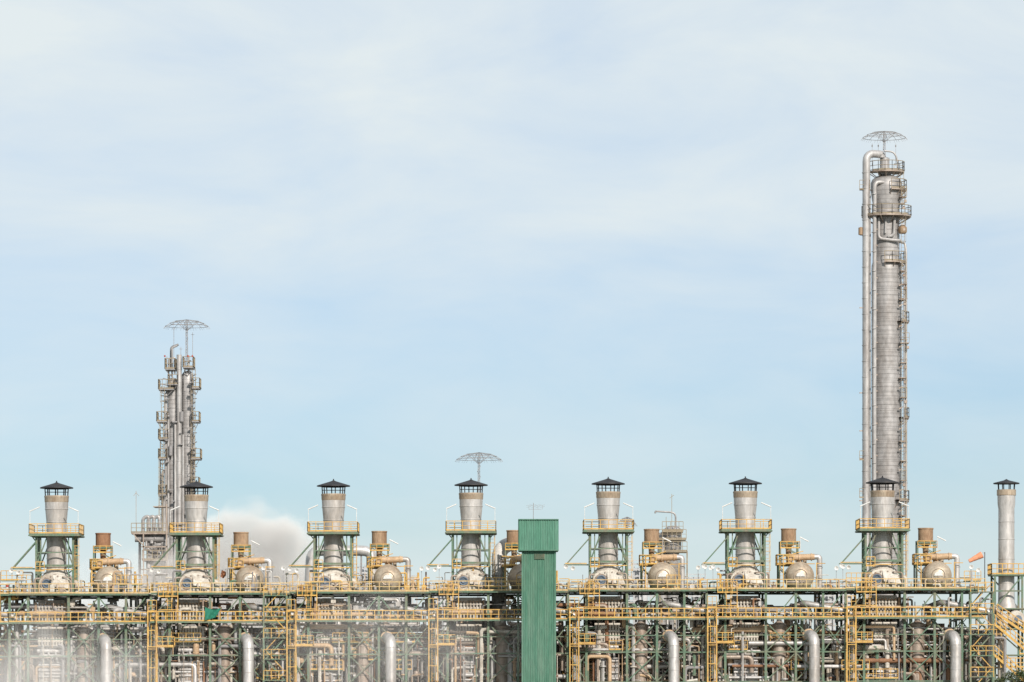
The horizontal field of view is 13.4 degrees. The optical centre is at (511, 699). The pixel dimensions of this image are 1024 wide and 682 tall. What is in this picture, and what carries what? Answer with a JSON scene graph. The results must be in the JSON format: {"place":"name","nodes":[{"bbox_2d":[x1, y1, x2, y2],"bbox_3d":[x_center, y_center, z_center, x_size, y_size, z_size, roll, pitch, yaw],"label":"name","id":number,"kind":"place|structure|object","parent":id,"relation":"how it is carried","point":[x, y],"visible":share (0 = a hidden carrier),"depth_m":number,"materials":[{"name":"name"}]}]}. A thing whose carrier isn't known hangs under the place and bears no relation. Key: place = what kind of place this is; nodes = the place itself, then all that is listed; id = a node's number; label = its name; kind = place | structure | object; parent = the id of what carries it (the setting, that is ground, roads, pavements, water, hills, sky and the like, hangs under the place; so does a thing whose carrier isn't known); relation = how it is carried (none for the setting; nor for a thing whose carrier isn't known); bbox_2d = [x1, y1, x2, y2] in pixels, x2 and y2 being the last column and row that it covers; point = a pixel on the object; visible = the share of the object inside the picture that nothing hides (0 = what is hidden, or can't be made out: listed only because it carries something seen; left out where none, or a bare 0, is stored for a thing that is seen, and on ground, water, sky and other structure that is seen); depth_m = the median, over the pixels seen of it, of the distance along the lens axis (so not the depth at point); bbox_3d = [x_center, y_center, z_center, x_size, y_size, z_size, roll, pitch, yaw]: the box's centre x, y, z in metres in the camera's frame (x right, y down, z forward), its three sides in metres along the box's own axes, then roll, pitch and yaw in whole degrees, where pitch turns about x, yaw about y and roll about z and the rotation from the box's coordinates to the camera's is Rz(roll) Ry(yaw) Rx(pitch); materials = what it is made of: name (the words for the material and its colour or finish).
{"place":"outdoors","nodes":[
{"label":"outdoors","id":0,"kind":"place"},
{"bbox_2d":[0,0,1023,681],"label":"sky","id":1,"kind":"structure","parent":0,"point":[575,245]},
{"label":"ground","id":2,"kind":"structure","parent":0,"visible":0},
{"bbox_2d":[0,584,22,656],"bbox_3d":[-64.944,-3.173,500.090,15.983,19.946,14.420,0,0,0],"label":"steel pipe rack","id":3,"kind":"object","parent":2,"relation":"on","point":[4,594],"visible":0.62,"depth_m":493.49,"materials":[{"name":"yellow metal"}]},
{"bbox_2d":[0,635,29,681],"bbox_3d":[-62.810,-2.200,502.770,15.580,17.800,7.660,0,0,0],"label":"furnace casing","id":4,"kind":"object","parent":2,"relation":"on","point":[2,676],"visible":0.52,"depth_m":499.10,"materials":[{"name":"grey metal"}]},
{"bbox_2d":[35,600,66,681],"bbox_3d":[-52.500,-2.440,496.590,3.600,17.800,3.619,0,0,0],"label":"tube bank","id":5,"kind":"structure","parent":2,"relation":"on","point":[46,631],"depth_m":495.30,"materials":[{"name":"grey metal"}]},
{"bbox_2d":[8,583,157,681],"bbox_3d":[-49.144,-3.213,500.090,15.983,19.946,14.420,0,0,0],"label":"steel pipe rack","id":6,"kind":"object","parent":2,"relation":"on","point":[98,622],"visible":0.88,"depth_m":493.87,"materials":[{"name":"metal"}]},
{"bbox_2d":[0,585,17,600],"bbox_3d":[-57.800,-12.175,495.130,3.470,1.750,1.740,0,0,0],"label":"valve skid","id":7,"kind":"object","parent":6,"relation":"on","point":[13,598],"visible":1,"depth_m":494.60,"materials":[{"name":"yellow paint"}]},
{"bbox_2d":[9,481,84,595],"bbox_3d":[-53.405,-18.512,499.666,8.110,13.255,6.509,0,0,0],"label":"exhaust stack","id":8,"kind":"object","parent":6,"relation":"on","point":[57,534],"visible":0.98,"depth_m":498.76,"materials":[{"name":"metal"}]},
{"bbox_2d":[89,533,121,593],"bbox_3d":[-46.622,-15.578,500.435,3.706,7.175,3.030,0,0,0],"label":"vent silencer","id":9,"kind":"object","parent":6,"relation":"on","point":[103,543],"visible":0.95,"depth_m":499.67,"materials":[{"name":"metal"}]},
{"bbox_2d":[91,558,133,595],"bbox_3d":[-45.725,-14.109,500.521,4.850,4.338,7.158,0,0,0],"label":"steam drum","id":10,"kind":"object","parent":6,"relation":"on","point":[104,574],"visible":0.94,"depth_m":498.30,"materials":[{"name":"white paint"}]},
{"bbox_2d":[70,624,96,681],"bbox_3d":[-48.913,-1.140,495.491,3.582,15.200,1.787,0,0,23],"label":"vertical heat exchanger","id":11,"kind":"object","parent":2,"relation":"on","point":[83,631],"visible":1,"depth_m":494.78,"materials":[{"name":"metal"}]},
{"bbox_2d":[35,603,172,681],"bbox_3d":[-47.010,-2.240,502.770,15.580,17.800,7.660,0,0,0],"label":"furnace casing","id":12,"kind":"object","parent":2,"relation":"on","point":[133,651],"visible":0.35,"depth_m":503.03,"materials":[{"name":"grey metal"}]},
{"bbox_2d":[98,633,111,681],"bbox_3d":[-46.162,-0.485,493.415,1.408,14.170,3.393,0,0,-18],"label":"riser pipe","id":13,"kind":"object","parent":2,"relation":"on","point":[104,640],"visible":1,"depth_m":491.95,"materials":[{"name":"metal"}]},
{"bbox_2d":[131,493,169,634],"bbox_3d":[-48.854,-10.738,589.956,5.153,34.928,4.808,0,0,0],"label":"condenser platform","id":14,"kind":"structure","parent":2,"relation":"on","point":[155,539],"depth_m":588.62,"materials":[{"name":"metal"}]},
{"bbox_2d":[141,572,160,634],"bbox_3d":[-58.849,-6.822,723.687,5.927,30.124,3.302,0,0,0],"label":"distant process unit","id":15,"kind":"object","parent":2,"relation":"on","point":[141,601],"visible":0.01,"depth_m":723.23,"materials":[{"name":"grey metal"}]},
{"bbox_2d":[147,583,177,681],"bbox_3d":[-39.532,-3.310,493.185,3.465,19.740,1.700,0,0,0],"label":"ladder tower","id":16,"kind":"structure","parent":2,"relation":"on","point":[156,646],"depth_m":493.07,"materials":[{"name":"yellow metal"}]},
{"bbox_2d":[156,319,207,634],"bbox_3d":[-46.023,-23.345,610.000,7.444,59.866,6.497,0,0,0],"label":"twin distillation column","id":17,"kind":"structure","parent":2,"relation":"on","point":[179,458],"depth_m":608.79,"materials":[{"name":"grey metal"}]},
{"bbox_2d":[176,599,207,681],"bbox_3d":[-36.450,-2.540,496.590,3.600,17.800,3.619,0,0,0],"label":"tube bank","id":18,"kind":"structure","parent":2,"relation":"on","point":[195,605],"depth_m":495.31,"materials":[{"name":"metal"}]},
{"bbox_2d":[149,583,295,681],"bbox_3d":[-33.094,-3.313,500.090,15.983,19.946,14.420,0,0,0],"label":"steel pipe rack","id":19,"kind":"object","parent":2,"relation":"on","point":[222,594],"visible":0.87,"depth_m":493.87,"materials":[{"name":"metal"}]},
{"bbox_2d":[150,480,223,595],"bbox_3d":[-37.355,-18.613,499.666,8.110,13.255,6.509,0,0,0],"label":"exhaust stack","id":20,"kind":"object","parent":19,"relation":"on","point":[196,573],"visible":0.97,"depth_m":498.73,"materials":[{"name":"yellow paint"}]},
{"bbox_2d":[205,607,221,619],"bbox_3d":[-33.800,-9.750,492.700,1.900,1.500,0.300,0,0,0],"label":"tarpaulin","id":21,"kind":"object","parent":19,"relation":"attached to","point":[210,613],"visible":1,"depth_m":492.70,"materials":[{"name":"green fabric"}]},
{"bbox_2d":[220,569,225,577],"bbox_3d":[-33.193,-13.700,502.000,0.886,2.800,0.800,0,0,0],"label":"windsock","id":22,"kind":"object","parent":19,"relation":"on","point":[223,574],"visible":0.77,"depth_m":501.75,"materials":[{"name":"orange fabric"}]},
{"bbox_2d":[228,532,259,589],"bbox_3d":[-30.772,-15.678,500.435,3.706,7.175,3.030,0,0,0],"label":"vent silencer","id":23,"kind":"object","parent":19,"relation":"on","point":[241,542],"visible":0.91,"depth_m":499.66,"materials":[{"name":"orange metal"}]},
{"bbox_2d":[232,557,272,594],"bbox_3d":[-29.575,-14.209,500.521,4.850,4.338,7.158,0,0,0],"label":"steam drum","id":24,"kind":"object","parent":19,"relation":"on","point":[243,572],"visible":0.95,"depth_m":498.07,"materials":[{"name":"yellow paint"}]},
{"bbox_2d":[261,566,265,585],"bbox_3d":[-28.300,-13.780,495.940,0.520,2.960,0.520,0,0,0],"label":"floodlight","id":25,"kind":"object","parent":19,"relation":"on","point":[263,568],"visible":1,"depth_m":495.96,"materials":[{"name":"white paint"}]},
{"bbox_2d":[281,566,284,589],"bbox_3d":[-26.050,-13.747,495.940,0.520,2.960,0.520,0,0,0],"label":"floodlight","id":26,"kind":"object","parent":19,"relation":"on","point":[283,568],"visible":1,"depth_m":496.07,"materials":[{"name":"white paint"}]},
{"bbox_2d":[211,623,238,681],"bbox_3d":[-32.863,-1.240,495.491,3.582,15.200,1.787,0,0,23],"label":"vertical heat exchanger","id":27,"kind":"object","parent":2,"relation":"on","point":[225,630],"visible":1,"depth_m":494.70,"materials":[{"name":"metal"}]},
{"bbox_2d":[175,603,304,681],"bbox_3d":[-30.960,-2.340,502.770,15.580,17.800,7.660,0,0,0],"label":"furnace casing","id":28,"kind":"object","parent":2,"relation":"on","point":[254,630],"visible":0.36,"depth_m":503.03,"materials":[{"name":"grey metal"}]},
{"bbox_2d":[238,632,253,681],"bbox_3d":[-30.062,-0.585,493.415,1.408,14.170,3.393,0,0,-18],"label":"riser pipe","id":29,"kind":"object","parent":2,"relation":"on","point":[246,639],"visible":1,"depth_m":491.96,"materials":[{"name":"metal"}]},
{"bbox_2d":[263,585,287,681],"bbox_3d":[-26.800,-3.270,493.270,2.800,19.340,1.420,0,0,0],"label":"access stairs","id":30,"kind":"structure","parent":2,"relation":"on","point":[277,646],"depth_m":492.60,"materials":[{"name":"yellow metal"}]},
{"bbox_2d":[272,574,304,634],"bbox_3d":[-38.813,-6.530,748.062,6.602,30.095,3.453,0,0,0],"label":"distant process unit","id":31,"kind":"object","parent":2,"relation":"on","point":[277,599],"visible":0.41,"depth_m":747.04,"materials":[{"name":"grey metal"}]},
{"bbox_2d":[286,583,316,681],"bbox_3d":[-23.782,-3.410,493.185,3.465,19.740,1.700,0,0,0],"label":"ladder tower","id":32,"kind":"structure","parent":2,"relation":"on","point":[295,645],"depth_m":493.05,"materials":[{"name":"yellow metal"}]},
{"bbox_2d":[314,598,345,681],"bbox_3d":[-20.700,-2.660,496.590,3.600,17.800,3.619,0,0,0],"label":"tube bank","id":33,"kind":"structure","parent":2,"relation":"on","point":[320,601],"depth_m":495.31,"materials":[{"name":"metal"}]},
{"bbox_2d":[304,545,377,626],"bbox_3d":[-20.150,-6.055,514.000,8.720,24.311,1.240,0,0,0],"label":"horizontal duct","id":34,"kind":"object","parent":2,"relation":"on","point":[363,551],"visible":0.38,"depth_m":513.48,"materials":[{"name":"metal"}]},
{"bbox_2d":[343,563,367,630],"bbox_3d":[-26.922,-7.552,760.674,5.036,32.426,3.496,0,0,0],"label":"distant process unit","id":35,"kind":"object","parent":2,"relation":"on","point":[364,570],"visible":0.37,"depth_m":759.63,"materials":[{"name":"grey metal"}]},
{"bbox_2d":[289,581,430,681],"bbox_3d":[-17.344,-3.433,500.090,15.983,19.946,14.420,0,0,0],"label":"steel pipe rack","id":36,"kind":"object","parent":2,"relation":"on","point":[352,595],"visible":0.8,"depth_m":493.87,"materials":[{"name":"metal"}]},
{"bbox_2d":[287,479,359,594],"bbox_3d":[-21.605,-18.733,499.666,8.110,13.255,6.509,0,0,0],"label":"exhaust stack","id":37,"kind":"object","parent":36,"relation":"on","point":[333,533],"visible":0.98,"depth_m":498.77,"materials":[{"name":"yellow paint"}]},
{"bbox_2d":[366,531,397,591],"bbox_3d":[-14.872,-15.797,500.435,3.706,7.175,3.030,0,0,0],"label":"vent silencer","id":38,"kind":"object","parent":36,"relation":"on","point":[379,541],"visible":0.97,"depth_m":499.66,"materials":[{"name":"orange metal"}]},
{"bbox_2d":[371,556,410,593],"bbox_3d":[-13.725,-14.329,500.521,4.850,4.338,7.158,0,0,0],"label":"steam drum","id":39,"kind":"object","parent":36,"relation":"on","point":[388,571],"visible":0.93,"depth_m":498.05,"materials":[{"name":"yellow paint"}]},
{"bbox_2d":[419,566,423,591],"bbox_3d":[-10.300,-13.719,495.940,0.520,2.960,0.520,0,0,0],"label":"floodlight","id":40,"kind":"object","parent":36,"relation":"on","point":[422,569],"visible":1,"depth_m":496.07,"materials":[{"name":"white paint"}]},
{"bbox_2d":[350,622,377,681],"bbox_3d":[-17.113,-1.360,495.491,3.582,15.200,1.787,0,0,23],"label":"vertical heat exchanger","id":41,"kind":"object","parent":2,"relation":"on","point":[364,675],"visible":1,"depth_m":494.69,"materials":[{"name":"metal"}]},
{"bbox_2d":[312,602,444,681],"bbox_3d":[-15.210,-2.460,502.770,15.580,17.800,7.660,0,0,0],"label":"furnace casing","id":42,"kind":"object","parent":2,"relation":"on","point":[345,630],"visible":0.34,"depth_m":503.03,"materials":[{"name":"grey metal"}]},
{"bbox_2d":[354,575,417,632],"bbox_3d":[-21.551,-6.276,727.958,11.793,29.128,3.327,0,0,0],"label":"distant process unit","id":43,"kind":"object","parent":2,"relation":"on","point":[399,598],"visible":0.05,"depth_m":726.97,"materials":[{"name":"grey metal"}]},
{"bbox_2d":[380,631,396,681],"bbox_3d":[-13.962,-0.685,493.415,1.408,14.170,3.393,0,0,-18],"label":"riser pipe","id":44,"kind":"object","parent":2,"relation":"on","point":[388,639],"visible":1,"depth_m":491.95,"materials":[{"name":"metal"}]},
{"bbox_2d":[428,581,458,681],"bbox_3d":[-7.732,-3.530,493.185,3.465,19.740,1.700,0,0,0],"label":"ladder tower","id":45,"kind":"structure","parent":2,"relation":"on","point":[452,607],"depth_m":492.37,"materials":[{"name":"yellow metal"}]},
{"bbox_2d":[432,580,457,629],"bbox_3d":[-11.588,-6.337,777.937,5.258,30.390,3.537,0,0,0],"label":"distant process unit","id":46,"kind":"object","parent":2,"relation":"on","point":[442,605],"visible":0.07,"depth_m":777.42,"materials":[{"name":"grey metal"}]},
{"bbox_2d":[453,597,484,681],"bbox_3d":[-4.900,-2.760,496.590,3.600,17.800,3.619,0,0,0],"label":"tube bank","id":47,"kind":"structure","parent":2,"relation":"on","point":[466,602],"depth_m":495.31,"materials":[{"name":"metal"}]},
{"bbox_2d":[455,452,502,596],"bbox_3d":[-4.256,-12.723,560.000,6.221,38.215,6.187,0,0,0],"label":"lightning mast","id":48,"kind":"object","parent":2,"relation":"on","point":[477,460],"visible":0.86,"depth_m":559.84,"materials":[{"name":"grey metal"}]},
{"bbox_2d":[428,581,568,681],"bbox_3d":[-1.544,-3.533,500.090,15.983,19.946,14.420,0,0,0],"label":"steel pipe rack","id":49,"kind":"object","parent":2,"relation":"on","point":[517,593],"visible":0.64,"depth_m":493.87,"materials":[{"name":"metal"}]},
{"bbox_2d":[426,478,496,593],"bbox_3d":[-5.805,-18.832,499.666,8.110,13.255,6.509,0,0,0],"label":"exhaust stack","id":50,"kind":"object","parent":49,"relation":"on","point":[470,531],"visible":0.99,"depth_m":498.74,"materials":[{"name":"yellow paint"}]},
{"bbox_2d":[501,530,521,588],"bbox_3d":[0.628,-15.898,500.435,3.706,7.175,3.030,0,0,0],"label":"vent silencer","id":51,"kind":"object","parent":49,"relation":"on","point":[512,540],"visible":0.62,"depth_m":499.60,"materials":[{"name":"orange metal"}]},
{"bbox_2d":[505,556,521,588],"bbox_3d":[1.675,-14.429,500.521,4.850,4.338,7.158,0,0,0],"label":"steam drum","id":52,"kind":"object","parent":49,"relation":"on","point":[516,569],"visible":0.44,"depth_m":497.82,"materials":[{"name":"yellow paint"}]},
{"bbox_2d":[0,567,1005,681],"bbox_3d":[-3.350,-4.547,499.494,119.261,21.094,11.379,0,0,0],"label":"pipework","id":53,"kind":"object","parent":2,"relation":"on","point":[693,666],"visible":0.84,"depth_m":495.20,"materials":[{"name":"metal"}]},
{"bbox_2d":[0,611,19,681],"bbox_3d":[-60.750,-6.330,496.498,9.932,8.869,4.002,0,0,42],"label":"process pipe","id":54,"kind":"object","parent":53,"relation":"attached to","point":[16,650],"visible":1,"depth_m":494.32,"materials":[{"name":"metal"}]},
{"bbox_2d":[100,605,158,681],"bbox_3d":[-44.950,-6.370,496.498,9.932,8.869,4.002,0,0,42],"label":"process pipe","id":55,"kind":"object","parent":53,"relation":"attached to","point":[122,610],"visible":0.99,"depth_m":494.55,"materials":[{"name":"metal"}]},
{"bbox_2d":[242,604,300,681],"bbox_3d":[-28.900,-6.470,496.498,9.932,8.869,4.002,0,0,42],"label":"process pipe","id":56,"kind":"object","parent":53,"relation":"attached to","point":[253,607],"visible":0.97,"depth_m":494.56,"materials":[{"name":"metal"}]},
{"bbox_2d":[375,603,438,680],"bbox_3d":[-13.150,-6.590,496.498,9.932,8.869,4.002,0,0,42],"label":"process pipe","id":57,"kind":"object","parent":53,"relation":"attached to","point":[395,607],"visible":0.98,"depth_m":494.48,"materials":[{"name":"metal"}]},
{"bbox_2d":[516,603,577,679],"bbox_3d":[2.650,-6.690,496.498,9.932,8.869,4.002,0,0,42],"label":"process pipe","id":58,"kind":"object","parent":53,"relation":"attached to","point":[574,648],"visible":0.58,"depth_m":494.33,"materials":[{"name":"metal"}]},
{"bbox_2d":[653,601,715,678],"bbox_3d":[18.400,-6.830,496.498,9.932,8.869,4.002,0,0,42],"label":"process pipe","id":59,"kind":"object","parent":53,"relation":"attached to","point":[675,605],"visible":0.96,"depth_m":494.48,"materials":[{"name":"metal"}]},
{"bbox_2d":[787,600,854,677],"bbox_3d":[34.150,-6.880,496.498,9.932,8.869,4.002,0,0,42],"label":"process pipe","id":60,"kind":"object","parent":53,"relation":"attached to","point":[811,604],"visible":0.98,"depth_m":494.50,"materials":[{"name":"metal"}]},
{"bbox_2d":[906,619,931,679],"bbox_3d":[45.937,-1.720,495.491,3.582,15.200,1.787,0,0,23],"label":"vertical heat exchanger","id":61,"kind":"object","parent":53,"relation":"attached to","point":[918,643],"visible":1,"depth_m":494.74,"materials":[{"name":"metal"}]},
{"bbox_2d":[925,600,991,677],"bbox_3d":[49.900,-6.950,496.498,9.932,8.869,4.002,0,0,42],"label":"process pipe","id":62,"kind":"object","parent":53,"relation":"attached to","point":[953,604],"visible":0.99,"depth_m":494.51,"materials":[{"name":"metal"}]},
{"bbox_2d":[489,621,516,681],"bbox_3d":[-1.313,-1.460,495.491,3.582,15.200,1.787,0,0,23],"label":"vertical heat exchanger","id":63,"kind":"object","parent":2,"relation":"on","point":[501,647],"visible":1,"depth_m":494.73,"materials":[{"name":"metal"}]},
{"bbox_2d":[491,537,517,639],"bbox_3d":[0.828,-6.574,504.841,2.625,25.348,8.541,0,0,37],"label":"curved duct","id":64,"kind":"object","parent":2,"relation":"on","point":[499,562],"visible":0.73,"depth_m":501.66,"materials":[{"name":"silver metal"}]},
{"bbox_2d":[450,601,582,681],"bbox_3d":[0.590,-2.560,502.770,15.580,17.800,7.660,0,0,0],"label":"furnace casing","id":65,"kind":"object","parent":2,"relation":"on","point":[484,623],"visible":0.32,"depth_m":503.20,"materials":[{"name":"grey metal"}]},
{"bbox_2d":[518,503,558,681],"bbox_3d":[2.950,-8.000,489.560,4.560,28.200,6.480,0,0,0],"label":"stair tower","id":66,"kind":"structure","parent":2,"relation":"on","point":[538,543],"depth_m":486.94,"materials":[{"name":"green metal"}]},
{"bbox_2d":[569,581,599,681],"bbox_3d":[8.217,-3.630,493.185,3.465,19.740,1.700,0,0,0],"label":"ladder tower","id":67,"kind":"structure","parent":2,"relation":"on","point":[576,627],"depth_m":493.06,"materials":[{"name":"yellow metal"}]},
{"bbox_2d":[591,596,622,680],"bbox_3d":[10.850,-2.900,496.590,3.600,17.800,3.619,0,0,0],"label":"tube bank","id":68,"kind":"structure","parent":2,"relation":"on","point":[612,602],"depth_m":495.31,"materials":[{"name":"metal"}]},
{"bbox_2d":[618,517,636,626],"bbox_3d":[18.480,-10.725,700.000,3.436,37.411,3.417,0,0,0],"label":"lightning mast","id":69,"kind":"object","parent":2,"relation":"on","point":[627,525],"visible":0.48,"depth_m":699.32,"materials":[{"name":"grey metal"}]},
{"bbox_2d":[618,560,647,624],"bbox_3d":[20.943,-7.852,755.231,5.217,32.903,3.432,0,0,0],"label":"distant process unit","id":70,"kind":"object","parent":2,"relation":"on","point":[636,573],"visible":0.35,"depth_m":754.23,"materials":[{"name":"grey metal"}]},
{"bbox_2d":[565,579,707,681],"bbox_3d":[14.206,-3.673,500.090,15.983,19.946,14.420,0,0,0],"label":"steel pipe rack","id":71,"kind":"object","parent":2,"relation":"on","point":[626,593],"visible":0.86,"depth_m":493.87,"materials":[{"name":"metal"}]},
{"bbox_2d":[564,477,634,591],"bbox_3d":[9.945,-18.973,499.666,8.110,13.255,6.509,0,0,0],"label":"exhaust stack","id":72,"kind":"object","parent":71,"relation":"on","point":[607,530],"visible":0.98,"depth_m":498.71,"materials":[{"name":"yellow paint"}]},
{"bbox_2d":[638,529,670,587],"bbox_3d":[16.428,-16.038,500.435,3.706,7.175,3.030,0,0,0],"label":"vent silencer","id":73,"kind":"object","parent":71,"relation":"on","point":[651,539],"visible":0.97,"depth_m":499.66,"materials":[{"name":"brown paint"}]},
{"bbox_2d":[645,554,687,591],"bbox_3d":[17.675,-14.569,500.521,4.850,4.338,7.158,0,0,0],"label":"steam drum","id":74,"kind":"object","parent":71,"relation":"on","point":[661,569],"visible":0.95,"depth_m":498.13,"materials":[{"name":"yellow paint"}]},
{"bbox_2d":[628,620,653,680],"bbox_3d":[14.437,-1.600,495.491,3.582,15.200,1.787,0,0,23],"label":"vertical heat exchanger","id":75,"kind":"object","parent":2,"relation":"on","point":[641,627],"visible":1,"depth_m":494.72,"materials":[{"name":"metal"}]},
{"bbox_2d":[588,599,720,680],"bbox_3d":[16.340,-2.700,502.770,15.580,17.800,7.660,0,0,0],"label":"furnace casing","id":76,"kind":"object","parent":2,"relation":"on","point":[593,622],"visible":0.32,"depth_m":499.68,"materials":[{"name":"grey metal"}]},
{"bbox_2d":[629,574,705,628],"bbox_3d":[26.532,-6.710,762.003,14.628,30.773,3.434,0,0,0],"label":"distant process unit","id":77,"kind":"object","parent":2,"relation":"on","point":[692,597],"visible":0.15,"depth_m":761.00,"materials":[{"name":"grey metal"}]},
{"bbox_2d":[654,495,687,628],"bbox_3d":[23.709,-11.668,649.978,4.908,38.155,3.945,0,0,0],"label":"process vessel tower","id":78,"kind":"structure","parent":2,"relation":"on","point":[673,534],"depth_m":648.83,"materials":[{"name":"grey metal"}]},
{"bbox_2d":[662,630,679,681],"bbox_3d":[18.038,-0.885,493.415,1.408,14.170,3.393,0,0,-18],"label":"riser pipe","id":79,"kind":"object","parent":2,"relation":"on","point":[670,637],"visible":1,"depth_m":491.93,"materials":[{"name":"metal"}]},
{"bbox_2d":[707,579,737,681],"bbox_3d":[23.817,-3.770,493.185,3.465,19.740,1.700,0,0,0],"label":"ladder tower","id":80,"kind":"structure","parent":2,"relation":"on","point":[714,626],"depth_m":493.05,"materials":[{"name":"yellow metal"}]},
{"bbox_2d":[730,596,761,680],"bbox_3d":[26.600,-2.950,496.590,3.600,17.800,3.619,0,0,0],"label":"tube bank","id":81,"kind":"structure","parent":2,"relation":"on","point":[750,636],"depth_m":495.31,"materials":[{"name":"metal"}]},
{"bbox_2d":[701,579,846,681],"bbox_3d":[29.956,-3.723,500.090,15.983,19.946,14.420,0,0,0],"label":"steel pipe rack","id":82,"kind":"object","parent":2,"relation":"on","point":[723,618],"visible":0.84,"depth_m":493.87,"materials":[{"name":"metal"}]},
{"bbox_2d":[701,476,772,591],"bbox_3d":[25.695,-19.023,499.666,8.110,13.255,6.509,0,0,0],"label":"exhaust stack","id":83,"kind":"object","parent":82,"relation":"on","point":[744,530],"visible":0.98,"depth_m":498.78,"materials":[{"name":"yellow paint"}]},
{"bbox_2d":[775,528,808,587],"bbox_3d":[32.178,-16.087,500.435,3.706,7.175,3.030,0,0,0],"label":"vent silencer","id":84,"kind":"object","parent":82,"relation":"on","point":[788,541],"visible":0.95,"depth_m":499.66,"materials":[{"name":"brown paint"}]},
{"bbox_2d":[783,553,824,591],"bbox_3d":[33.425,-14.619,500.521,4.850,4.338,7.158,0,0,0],"label":"steam drum","id":85,"kind":"object","parent":82,"relation":"on","point":[799,569],"visible":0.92,"depth_m":498.05,"materials":[{"name":"yellow paint"}]},
{"bbox_2d":[767,619,793,680],"bbox_3d":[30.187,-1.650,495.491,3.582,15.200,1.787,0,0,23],"label":"vertical heat exchanger","id":86,"kind":"object","parent":2,"relation":"on","point":[779,626],"visible":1,"depth_m":494.74,"materials":[{"name":"metal"}]},
{"bbox_2d":[727,600,843,680],"bbox_3d":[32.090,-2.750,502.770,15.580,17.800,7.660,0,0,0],"label":"furnace casing","id":87,"kind":"object","parent":2,"relation":"on","point":[751,621],"visible":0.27,"depth_m":502.91,"materials":[{"name":"grey metal"}]},
{"bbox_2d":[802,629,819,681],"bbox_3d":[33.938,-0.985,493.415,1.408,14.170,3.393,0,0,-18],"label":"riser pipe","id":88,"kind":"object","parent":2,"relation":"on","point":[811,636],"visible":1,"depth_m":491.97,"materials":[{"name":"metal"}]},
{"bbox_2d":[816,580,853,630],"bbox_3d":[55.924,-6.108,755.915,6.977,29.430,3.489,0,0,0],"label":"distant process unit","id":89,"kind":"object","parent":2,"relation":"on","point":[832,598],"visible":0.19,"depth_m":755.33,"materials":[{"name":"grey metal"}]},
{"bbox_2d":[846,579,876,681],"bbox_3d":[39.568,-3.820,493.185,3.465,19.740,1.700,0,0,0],"label":"ladder tower","id":90,"kind":"structure","parent":2,"relation":"on","point":[866,587],"depth_m":492.45,"materials":[{"name":"yellow metal"}]},
{"bbox_2d":[868,595,899,679],"bbox_3d":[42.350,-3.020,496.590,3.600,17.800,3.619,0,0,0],"label":"tube bank","id":91,"kind":"structure","parent":2,"relation":"on","point":[888,600],"depth_m":495.31,"materials":[{"name":"metal"}]},
{"bbox_2d":[858,131,911,621],"bbox_3d":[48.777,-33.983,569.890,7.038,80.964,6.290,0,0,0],"label":"distillation column","id":92,"kind":"structure","parent":2,"relation":"on","point":[886,215],"depth_m":568.22,"materials":[{"name":"metal"}]},
{"bbox_2d":[836,578,985,681],"bbox_3d":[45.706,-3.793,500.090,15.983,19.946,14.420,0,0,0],"label":"steel pipe rack","id":93,"kind":"object","parent":2,"relation":"on","point":[934,617],"visible":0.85,"depth_m":493.87,"materials":[{"name":"metal"}]},
{"bbox_2d":[839,476,909,590],"bbox_3d":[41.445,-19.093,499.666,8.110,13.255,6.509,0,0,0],"label":"exhaust stack","id":94,"kind":"object","parent":93,"relation":"on","point":[882,530],"visible":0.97,"depth_m":498.74,"materials":[{"name":"yellow paint"}]},
{"bbox_2d":[912,528,945,586],"bbox_3d":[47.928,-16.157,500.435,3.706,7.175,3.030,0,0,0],"label":"vent silencer","id":95,"kind":"object","parent":93,"relation":"on","point":[924,541],"visible":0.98,"depth_m":499.68,"materials":[{"name":"brown paint"}]},
{"bbox_2d":[920,553,962,590],"bbox_3d":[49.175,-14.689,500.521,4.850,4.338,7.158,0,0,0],"label":"steam drum","id":96,"kind":"object","parent":93,"relation":"on","point":[938,567],"visible":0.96,"depth_m":498.05,"materials":[{"name":"yellow paint"}]},
{"bbox_2d":[968,552,984,586],"bbox_3d":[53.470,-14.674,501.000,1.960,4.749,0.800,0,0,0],"label":"windsock","id":97,"kind":"object","parent":93,"relation":"on","point":[978,556],"visible":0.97,"depth_m":500.81,"materials":[{"name":"orange fabric"}]},
{"bbox_2d":[856,598,989,681],"bbox_3d":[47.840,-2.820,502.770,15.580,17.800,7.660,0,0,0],"label":"furnace casing","id":98,"kind":"object","parent":2,"relation":"on","point":[925,632],"visible":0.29,"depth_m":503.20,"materials":[{"name":"grey metal"}]},
{"bbox_2d":[943,629,961,681],"bbox_3d":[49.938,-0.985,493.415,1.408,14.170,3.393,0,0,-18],"label":"riser pipe","id":99,"kind":"object","parent":2,"relation":"on","point":[952,636],"visible":1,"depth_m":491.96,"materials":[{"name":"metal"}]},
{"bbox_2d":[969,582,994,681],"bbox_3d":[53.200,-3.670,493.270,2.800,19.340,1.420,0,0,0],"label":"access stairs","id":100,"kind":"structure","parent":2,"relation":"on","point":[990,634],"depth_m":492.60,"materials":[{"name":"yellow metal"}]},
{"bbox_2d":[987,479,1023,681],"bbox_3d":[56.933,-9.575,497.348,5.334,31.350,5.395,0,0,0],"label":"slender exhaust stack","id":101,"kind":"object","parent":2,"relation":"on","point":[1012,618],"visible":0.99,"depth_m":497.06,"materials":[{"name":"metal"}]},
{"bbox_2d":[995,668,1023,681],"bbox_3d":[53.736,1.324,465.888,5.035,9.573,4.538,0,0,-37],"label":"tree","id":102,"kind":"object","parent":2,"relation":"on","point":[1020,674],"visible":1,"depth_m":465.82,"materials":[{"name":"green plant"}]}
]}

